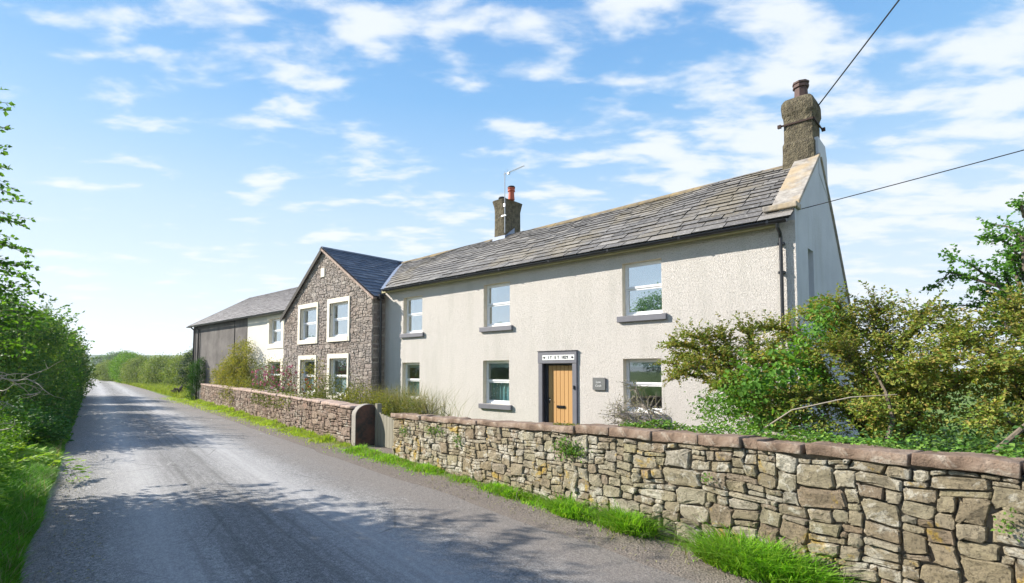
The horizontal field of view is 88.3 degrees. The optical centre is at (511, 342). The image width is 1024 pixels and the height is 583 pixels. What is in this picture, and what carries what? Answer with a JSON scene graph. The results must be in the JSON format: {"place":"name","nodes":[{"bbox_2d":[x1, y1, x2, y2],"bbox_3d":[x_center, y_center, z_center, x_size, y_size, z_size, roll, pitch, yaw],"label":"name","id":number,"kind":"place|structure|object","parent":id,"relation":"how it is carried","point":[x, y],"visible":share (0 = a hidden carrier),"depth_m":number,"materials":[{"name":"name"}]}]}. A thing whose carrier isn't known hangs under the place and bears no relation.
{"place":"outdoors","nodes":[
{"label":"outdoors","id":0,"kind":"place"},
{"bbox_2d":[83,355,180,365],"bbox_3d":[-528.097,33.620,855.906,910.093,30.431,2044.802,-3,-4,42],"label":"hills","id":1,"kind":"structure","parent":0,"point":[101,355],"depth_m":820.02,"materials":[{"name":"green plant"}]},
{"bbox_2d":[156,395,354,448],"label":"verge grass","id":2,"kind":"structure","parent":0,"point":[304,433],"depth_m":18.38,"materials":[{"name":"green plant"}]},
{"bbox_2d":[19,379,695,582],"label":"road","id":3,"kind":"structure","parent":0,"point":[183,493],"depth_m":6.54,"materials":[{"name":"grey asphalt"}]},
{"bbox_2d":[37,438,688,582],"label":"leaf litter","id":4,"kind":"object","parent":3,"relation":"on","point":[295,440],"visible":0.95,"depth_m":6.83,"materials":[{"name":"plant"}]},
{"bbox_2d":[25,402,748,582],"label":"grit","id":5,"kind":"object","parent":3,"relation":"on","point":[319,455],"visible":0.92,"depth_m":6.84,"materials":[{"name":"gravel"}]},
{"bbox_2d":[168,397,777,582],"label":"roadside dirt","id":6,"kind":"structure","parent":3,"relation":"on","point":[632,549],"depth_m":6.53,"materials":[{"name":"brown soil"}]},
{"bbox_2d":[375,403,393,448],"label":"garden gate","id":7,"kind":"structure","parent":6,"relation":"on","point":[384,432],"depth_m":12.86,"materials":[{"name":"white wood"}]},
{"bbox_2d":[491,481,528,497],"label":"grass tuft","id":8,"kind":"object","parent":6,"relation":"on","point":[510,491],"visible":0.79,"depth_m":7.86,"materials":[{"name":"green plant"}]},
{"bbox_2d":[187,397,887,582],"bbox_3d":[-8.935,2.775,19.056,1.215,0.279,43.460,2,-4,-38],"label":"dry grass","id":9,"kind":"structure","parent":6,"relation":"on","point":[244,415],"depth_m":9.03,"materials":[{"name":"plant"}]},
{"bbox_2d":[529,489,598,520],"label":"grass tuft","id":10,"kind":"object","parent":6,"relation":"on","point":[562,508],"visible":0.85,"depth_m":6.80,"materials":[{"name":"green plant"}]},
{"bbox_2d":[577,494,677,538],"bbox_3d":[1.347,2.030,6.211,1.506,0.398,1.459,-1,-3,18],"label":"grass tuft","id":11,"kind":"object","parent":6,"relation":"on","point":[639,524],"visible":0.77,"depth_m":6.04,"materials":[{"name":"green plant"}]},
{"bbox_2d":[635,511,864,582],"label":"grass tuft","id":12,"kind":"object","parent":6,"relation":"on","point":[773,563],"visible":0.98,"depth_m":4.81,"materials":[{"name":"green plant"}]},
{"bbox_2d":[0,0,1023,371],"label":"sky","id":13,"kind":"structure","parent":0,"point":[179,163],"materials":[{"name":"blue"}]},
{"bbox_2d":[1,376,1023,460],"bbox_3d":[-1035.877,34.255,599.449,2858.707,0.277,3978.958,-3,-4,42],"label":"ground","id":14,"kind":"structure","parent":0,"point":[956,408],"depth_m":21.85,"materials":[{"name":"green plant"}]},
{"bbox_2d":[0,474,17,494],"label":"bracken clump","id":15,"kind":"object","parent":14,"relation":"on","point":[1,484],"visible":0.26,"depth_m":7.29,"materials":[{"name":"green plant"}]},
{"bbox_2d":[0,490,20,511],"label":"bracken clump","id":16,"kind":"object","parent":14,"relation":"on","point":[2,499],"visible":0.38,"depth_m":6.73,"materials":[{"name":"green plant"}]},
{"bbox_2d":[0,463,28,481],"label":"bracken clump","id":17,"kind":"object","parent":14,"relation":"on","point":[10,467],"visible":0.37,"depth_m":8.61,"materials":[{"name":"green plant"}]},
{"bbox_2d":[0,398,34,476],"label":"undergrowth","id":18,"kind":"object","parent":14,"relation":"on","point":[11,435],"visible":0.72,"depth_m":11.19,"materials":[{"name":"green plant"}]},
{"bbox_2d":[2,429,52,452],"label":"bracken clump","id":19,"kind":"object","parent":14,"relation":"on","point":[31,438],"visible":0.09,"depth_m":12.31,"materials":[{"name":"green plant"}]},
{"bbox_2d":[0,87,57,360],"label":"hedgerow tree","id":20,"kind":"object","parent":14,"relation":"on","point":[8,271],"visible":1,"depth_m":8.85,"materials":[{"name":"green plant"}]},
{"bbox_2d":[0,440,60,466],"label":"bracken clump","id":21,"kind":"object","parent":14,"relation":"on","point":[23,448],"visible":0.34,"depth_m":10.05,"materials":[{"name":"green plant"}]},
{"bbox_2d":[0,360,63,433],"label":"dead branch","id":22,"kind":"object","parent":14,"relation":"on","point":[13,380],"visible":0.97,"depth_m":11.70,"materials":[{"name":"brown wood"}]},
{"bbox_2d":[0,396,83,582],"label":"verge grass","id":23,"kind":"structure","parent":14,"relation":"on","point":[28,500],"depth_m":6.81,"materials":[{"name":"green plant"}]},
{"bbox_2d":[0,385,85,446],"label":"undergrowth","id":24,"kind":"object","parent":14,"relation":"on","point":[50,425],"visible":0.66,"depth_m":13.13,"materials":[{"name":"green plant"}]},
{"bbox_2d":[0,272,86,421],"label":"hedgerow shrub","id":25,"kind":"object","parent":14,"relation":"on","point":[10,363],"visible":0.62,"depth_m":15.41,"materials":[{"name":"green plant"}]},
{"bbox_2d":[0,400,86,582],"bbox_3d":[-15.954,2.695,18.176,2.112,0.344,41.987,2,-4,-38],"label":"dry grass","id":26,"kind":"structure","parent":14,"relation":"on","point":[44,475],"depth_m":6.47,"materials":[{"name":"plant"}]},
{"bbox_2d":[0,295,88,415],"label":"hedgerow shrub","id":27,"kind":"object","parent":14,"relation":"on","point":[63,388],"visible":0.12,"depth_m":18.79,"materials":[{"name":"green plant"}]},
{"bbox_2d":[0,451,90,481],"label":"bracken clump","id":28,"kind":"object","parent":14,"relation":"on","point":[34,458],"visible":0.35,"depth_m":9.04,"materials":[{"name":"green plant"}]},
{"bbox_2d":[6,300,95,399],"bbox_3d":[-20.448,0.718,22.388,7.153,5.037,3.874,-3,-4,42],"label":"hedgerow shrub","id":29,"kind":"object","parent":14,"relation":"on","point":[74,349],"visible":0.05,"depth_m":22.52,"materials":[{"name":"green plant"}]},
{"bbox_2d":[42,315,102,397],"bbox_3d":[-24.186,0.978,27.398,7.939,5.082,4.647,-3,-4,42],"label":"hedgerow shrub","id":30,"kind":"object","parent":14,"relation":"on","point":[83,379],"visible":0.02,"depth_m":27.46,"materials":[{"name":"green plant"}]},
{"bbox_2d":[66,329,104,398],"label":"hedgerow shrub","id":31,"kind":"object","parent":14,"relation":"on","point":[92,366],"visible":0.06,"depth_m":33.35,"materials":[{"name":"green plant"}]},
{"bbox_2d":[90,354,105,366],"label":"distant tree","id":32,"kind":"object","parent":14,"relation":"on","point":[98,359],"visible":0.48,"depth_m":329.08,"materials":[{"name":"green plant"}]},
{"bbox_2d":[92,360,117,380],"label":"hedge shrub","id":33,"kind":"object","parent":14,"relation":"on","point":[101,368],"visible":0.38,"depth_m":96.05,"materials":[{"name":"green plant"}]},
{"bbox_2d":[103,349,124,361],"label":"distant tree","id":34,"kind":"object","parent":14,"relation":"on","point":[109,357],"visible":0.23,"depth_m":261.71,"materials":[{"name":"green plant"}]},
{"bbox_2d":[106,350,139,382],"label":"hedge shrub","id":35,"kind":"object","parent":14,"relation":"on","point":[114,369],"visible":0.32,"depth_m":82.35,"materials":[{"name":"green plant"}]},
{"bbox_2d":[117,353,150,384],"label":"hedge shrub","id":36,"kind":"object","parent":14,"relation":"on","point":[130,369],"visible":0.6,"depth_m":70.41,"materials":[{"name":"green plant"}]},
{"bbox_2d":[98,378,189,398],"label":"verge grass","id":37,"kind":"structure","parent":14,"relation":"on","point":[165,389],"depth_m":46.88,"materials":[{"name":"green plant"}]},
{"bbox_2d":[134,352,177,384],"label":"hedge shrub","id":38,"kind":"object","parent":14,"relation":"on","point":[151,366],"visible":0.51,"depth_m":59.12,"materials":[{"name":"green plant"}]},
{"bbox_2d":[156,350,191,385],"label":"hedge shrub","id":39,"kind":"object","parent":14,"relation":"on","point":[168,373],"visible":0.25,"depth_m":50.62,"materials":[{"name":"green plant"}]},
{"bbox_2d":[171,385,182,392],"bbox_3d":[-24.346,3.558,38.304,0.731,0.825,1.098,1,-3,-24],"label":"tree stump","id":40,"kind":"object","parent":14,"relation":"on","point":[179,389],"visible":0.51,"depth_m":38.06,"materials":[{"name":"brown wood"}]},
{"bbox_2d":[173,348,192,391],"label":"hedge shrub","id":41,"kind":"object","parent":14,"relation":"on","point":[183,374],"visible":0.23,"depth_m":39.72,"materials":[{"name":"green plant"}]},
{"bbox_2d":[173,343,192,387],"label":"hedge shrub","id":42,"kind":"object","parent":14,"relation":"on","point":[183,368],"visible":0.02,"depth_m":44.51,"materials":[{"name":"green plant"}]},
{"bbox_2d":[184,356,206,400],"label":"conifer shrub","id":43,"kind":"object","parent":14,"relation":"on","point":[197,371],"visible":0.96,"depth_m":33.01,"materials":[{"name":"green plant"}]},
{"bbox_2d":[207,336,256,386],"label":"garden shrub","id":44,"kind":"object","parent":14,"relation":"on","point":[229,370],"visible":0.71,"depth_m":28.49,"materials":[{"name":"green plant"}]},
{"bbox_2d":[215,374,253,405],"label":"garden shrub","id":45,"kind":"object","parent":14,"relation":"on","point":[243,385],"visible":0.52,"depth_m":24.99,"materials":[{"name":"green plant"}]},
{"bbox_2d":[244,357,278,389],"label":"garden shrub","id":46,"kind":"object","parent":14,"relation":"on","point":[259,378],"visible":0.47,"depth_m":25.36,"materials":[{"name":"green plant"}]},
{"bbox_2d":[251,357,301,393],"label":"garden shrub","id":47,"kind":"object","parent":14,"relation":"on","point":[277,382],"visible":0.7,"depth_m":21.73,"materials":[{"name":"green plant"}]},
{"bbox_2d":[200,383,359,443],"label":"garden wall","id":48,"kind":"structure","parent":14,"relation":"on","point":[324,416],"depth_m":16.82,"materials":[{"name":"brown stone"}]},
{"bbox_2d":[251,389,314,410],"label":"ivy","id":49,"kind":"object","parent":48,"relation":"on","point":[264,398],"visible":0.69,"depth_m":18.89,"materials":[{"name":"green plant"}]},
{"bbox_2d":[287,356,332,397],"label":"garden shrub","id":50,"kind":"object","parent":14,"relation":"on","point":[308,382],"visible":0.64,"depth_m":19.72,"materials":[{"name":"green plant"}]},
{"bbox_2d":[233,381,430,416],"bbox_3d":[-9.532,2.344,22.022,1.887,1.653,22.694,3,-4,-40],"label":"flower bed","id":51,"kind":"object","parent":14,"relation":"on","point":[372,399],"visible":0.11,"depth_m":15.22,"materials":[{"name":"green plant"}]},
{"bbox_2d":[309,369,366,402],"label":"garden shrub","id":52,"kind":"object","parent":14,"relation":"on","point":[331,389],"visible":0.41,"depth_m":17.29,"materials":[{"name":"green plant"}]},
{"bbox_2d":[351,404,374,445],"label":"gate pier","id":53,"kind":"structure","parent":14,"relation":"on","point":[363,425],"depth_m":13.08,"materials":[{"name":"stone"}]},
{"bbox_2d":[333,380,406,416],"bbox_3d":[-4.131,1.977,15.071,1.518,1.772,3.297,2,-4,-37],"label":"garden shrub","id":54,"kind":"object","parent":14,"relation":"on","point":[361,398],"visible":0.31,"depth_m":15.04,"materials":[{"name":"green plant"}]},
{"bbox_2d":[340,377,474,416],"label":"ornamental grass","id":55,"kind":"structure","parent":14,"relation":"on","point":[432,405],"depth_m":15.39,"materials":[{"name":"plant"}]},
{"bbox_2d":[402,395,453,415],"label":"garden shrub","id":56,"kind":"object","parent":14,"relation":"on","point":[420,406],"visible":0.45,"depth_m":13.65,"materials":[{"name":"green plant"}]},
{"bbox_2d":[186,79,859,440],"bbox_3d":[-5.488,-1.209,25.480,36.630,9.070,8.100,-3,-4,42],"label":"farmhouse","id":57,"kind":"object","parent":14,"relation":"on","point":[545,323],"visible":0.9,"depth_m":14.92,"materials":[{"name":"paint"}]},
{"bbox_2d":[271,362,279,383],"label":"window","id":58,"kind":"structure","parent":57,"relation":"in","point":[275,364],"depth_m":27.12,"materials":[{"name":"plastic"}]},
{"bbox_2d":[272,319,280,343],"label":"window","id":59,"kind":"structure","parent":57,"relation":"in","point":[276,324],"depth_m":27.06,"materials":[{"name":"glass"}]},
{"bbox_2d":[303,360,314,392],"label":"window","id":60,"kind":"structure","parent":57,"relation":"in","point":[305,361],"depth_m":23.64,"materials":[{"name":"plastic"}]},
{"bbox_2d":[303,308,316,339],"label":"window","id":61,"kind":"structure","parent":57,"relation":"in","point":[309,319],"depth_m":23.60,"materials":[{"name":"glass"}]},
{"bbox_2d":[333,358,346,394],"bbox_3d":[-6.936,1.415,21.596,1.362,1.502,0.145,-3,-4,42],"label":"window","id":62,"kind":"structure","parent":57,"relation":"in","point":[339,359],"depth_m":21.83,"materials":[{"name":"plastic"}]},
{"bbox_2d":[333,302,347,336],"bbox_3d":[-6.978,-0.927,21.721,1.462,1.412,0.085,-3,-4,42],"label":"window","id":63,"kind":"structure","parent":57,"relation":"in","point":[340,310],"depth_m":21.83,"materials":[{"name":"glass"}]},
{"bbox_2d":[402,362,419,400],"bbox_3d":[-3.601,1.485,19.284,1.290,1.480,0.415,-3,-4,42],"label":"window","id":64,"kind":"structure","parent":57,"relation":"in","point":[406,379],"depth_m":19.59,"materials":[{"name":"plastic"}]},
{"bbox_2d":[399,295,423,337],"bbox_3d":[-3.545,-0.919,19.364,1.380,1.490,0.415,-3,-4,42],"label":"window","id":65,"kind":"structure","parent":57,"relation":"in","point":[412,306],"depth_m":19.51,"materials":[{"name":"glass"}]},
{"bbox_2d":[478,360,511,409],"bbox_3d":[-0.414,1.319,16.409,1.380,1.500,0.415,-3,-4,42],"label":"window","id":66,"kind":"structure","parent":57,"relation":"in","point":[495,391],"depth_m":16.61,"materials":[{"name":"plastic"}]},
{"bbox_2d":[479,281,512,331],"bbox_3d":[-0.396,-1.088,16.523,1.390,1.500,0.415,-3,-4,42],"label":"window","id":67,"kind":"structure","parent":57,"relation":"in","point":[497,295],"depth_m":16.61,"materials":[{"name":"glass"}]},
{"bbox_2d":[499,165,524,232],"bbox_3d":[-0.048,-5.363,19.784,1.333,2.450,0.240,-3,-4,42],"label":"tv aerial","id":68,"kind":"object","parent":57,"relation":"attached to","point":[504,204],"visible":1,"depth_m":19.94,"materials":[{"name":"metal"}]},
{"bbox_2d":[549,365,571,423],"bbox_3d":[1.354,1.666,14.764,0.840,2.030,0.114,-3,-4,42],"label":"door","id":69,"kind":"structure","parent":57,"relation":"in","point":[560,376],"depth_m":14.78,"materials":[{"name":"brown wood"}]},
{"bbox_2d":[593,378,605,389],"bbox_3d":[2.272,1.086,13.767,0.380,0.320,0.036,-3,-4,42],"label":"name plaque","id":70,"kind":"object","parent":57,"relation":"attached to","point":[599,383],"visible":1,"depth_m":13.74,"materials":[{"name":"stone"}]},
{"bbox_2d":[617,258,666,322],"bbox_3d":[3.303,-1.269,13.185,1.340,1.500,0.415,-3,-4,42],"label":"window","id":71,"kind":"structure","parent":57,"relation":"in","point":[641,280],"depth_m":13.24,"materials":[{"name":"glass"}]},
{"bbox_2d":[618,358,666,419],"bbox_3d":[3.288,1.148,13.068,1.300,1.480,0.415,-3,-4,42],"label":"window","id":72,"kind":"structure","parent":57,"relation":"in","point":[627,363],"depth_m":13.29,"materials":[{"name":"plastic"}]},
{"bbox_2d":[808,248,814,312],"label":"slit window","id":73,"kind":"structure","parent":57,"relation":"in","point":[810,253],"depth_m":11.88,"materials":[{"name":"glass"}]},
{"bbox_2d":[818,0,899,105],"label":"overhead cable","id":74,"kind":"object","parent":57,"relation":"attached to","point":[860,50],"visible":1,"depth_m":11.13,"materials":[{"name":"rubber"}]},
{"bbox_2d":[802,150,1023,208],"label":"overhead cable","id":75,"kind":"object","parent":57,"relation":"attached to","point":[916,178],"visible":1,"depth_m":9.73,"materials":[{"name":"rubber"}]},
{"bbox_2d":[390,413,1023,582],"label":"garden wall","id":76,"kind":"structure","parent":14,"relation":"on","point":[879,514],"depth_m":4.93,"materials":[{"name":"beige stone"}]},
{"bbox_2d":[399,425,410,439],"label":"wall plant","id":77,"kind":"object","parent":76,"relation":"attached to","point":[403,431],"depth_m":10.84,"materials":[{"name":"green plant"}]},
{"bbox_2d":[417,419,454,437],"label":"wall plant","id":78,"kind":"object","parent":76,"relation":"attached to","point":[428,430],"depth_m":9.93,"materials":[{"name":"green plant"}]},
{"bbox_2d":[452,433,464,446],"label":"wall plant","id":79,"kind":"object","parent":76,"relation":"attached to","point":[455,440],"depth_m":9.26,"materials":[{"name":"green plant"}]},
{"bbox_2d":[553,421,579,426],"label":"moss","id":80,"kind":"object","parent":76,"relation":"on","point":[570,424],"visible":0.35,"depth_m":7.47,"materials":[{"name":"green plant"}]},
{"bbox_2d":[549,435,591,462],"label":"wall plant","id":81,"kind":"object","parent":76,"relation":"attached to","point":[574,452],"depth_m":7.10,"materials":[{"name":"green plant"}]},
{"bbox_2d":[701,472,716,483],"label":"wall plant","id":82,"kind":"object","parent":76,"relation":"attached to","point":[705,479],"depth_m":5.50,"materials":[{"name":"green plant"}]},
{"bbox_2d":[618,418,1023,458],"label":"ivy","id":83,"kind":"object","parent":76,"relation":"on","point":[834,440],"visible":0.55,"depth_m":5.17,"materials":[{"name":"green plant"}]},
{"bbox_2d":[990,507,1022,541],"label":"wall plant","id":84,"kind":"object","parent":76,"relation":"attached to","point":[1002,521],"depth_m":3.70,"materials":[{"name":"green plant"}]},
{"bbox_2d":[899,344,1020,453],"bbox_3d":[10.698,1.048,7.049,2.421,2.801,9.849,3,-4,-41],"label":"hedge shrub","id":85,"kind":"object","parent":14,"relation":"on","point":[951,412],"visible":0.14,"depth_m":9.77,"materials":[{"name":"green plant"}]},
{"bbox_2d":[919,192,1023,345],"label":"garden tree","id":86,"kind":"object","parent":14,"relation":"on","point":[1015,273],"visible":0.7,"depth_m":9.79,"materials":[{"name":"green plant"}]},
{"bbox_2d":[323,442,868,582],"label":"verge grass","id":87,"kind":"structure","parent":0,"point":[389,458],"depth_m":8.84,"materials":[{"name":"green plant"}]},
{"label":"garden soil","id":88,"kind":"structure","parent":0,"visible":0},
{"bbox_2d":[597,379,691,429],"bbox_3d":[1.873,1.219,8.280,1.360,1.273,1.885,-9,-9,71],"label":"bare shrub","id":89,"kind":"object","parent":88,"relation":"on","point":[636,418],"visible":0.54,"depth_m":8.27,"materials":[{"name":"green plant"}]},
{"bbox_2d":[649,310,838,438],"bbox_3d":[3.225,0.529,7.825,2.890,2.068,1.620,-3,-4,42],"label":"cotoneaster shrub","id":90,"kind":"object","parent":88,"relation":"on","point":[717,367],"visible":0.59,"depth_m":7.95,"materials":[{"name":"green plant"}]},
{"bbox_2d":[706,400,1023,456],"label":"undergrowth","id":91,"kind":"object","parent":88,"relation":"on","point":[980,440],"visible":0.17,"depth_m":5.72,"materials":[{"name":"green plant"}]},
{"bbox_2d":[749,394,896,440],"bbox_3d":[3.451,0.876,6.023,1.607,0.625,0.432,-3,-4,42],"label":"fallen branch","id":92,"kind":"object","parent":91,"relation":"on","point":[809,406],"visible":0.43,"depth_m":6.06,"materials":[{"name":"brown wood"}]},
{"bbox_2d":[872,366,894,445],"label":"upright stem","id":93,"kind":"object","parent":88,"relation":"on","point":[891,415],"visible":0.61,"depth_m":6.01,"materials":[{"name":"brown plant"}]},
{"bbox_2d":[746,280,1023,447],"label":"cotoneaster shrub","id":94,"kind":"object","parent":88,"relation":"on","point":[912,370],"visible":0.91,"depth_m":6.51,"materials":[{"name":"green plant"}]},
{"bbox_2d":[921,281,1023,447],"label":"cotoneaster shrub","id":95,"kind":"object","parent":88,"relation":"on","point":[1004,362],"visible":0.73,"depth_m":5.74,"materials":[{"name":"green plant"}]},
{"bbox_2d":[961,379,1023,434],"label":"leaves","id":96,"kind":"object","parent":88,"relation":"on","point":[1008,414],"visible":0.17,"depth_m":6.84,"materials":[{"name":"plant"}]},
{"bbox_2d":[992,423,1023,454],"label":"leaning limb","id":97,"kind":"object","parent":88,"relation":"on","point":[1017,431],"visible":0.36,"depth_m":4.78,"materials":[{"name":"brown plant"}]}
]}

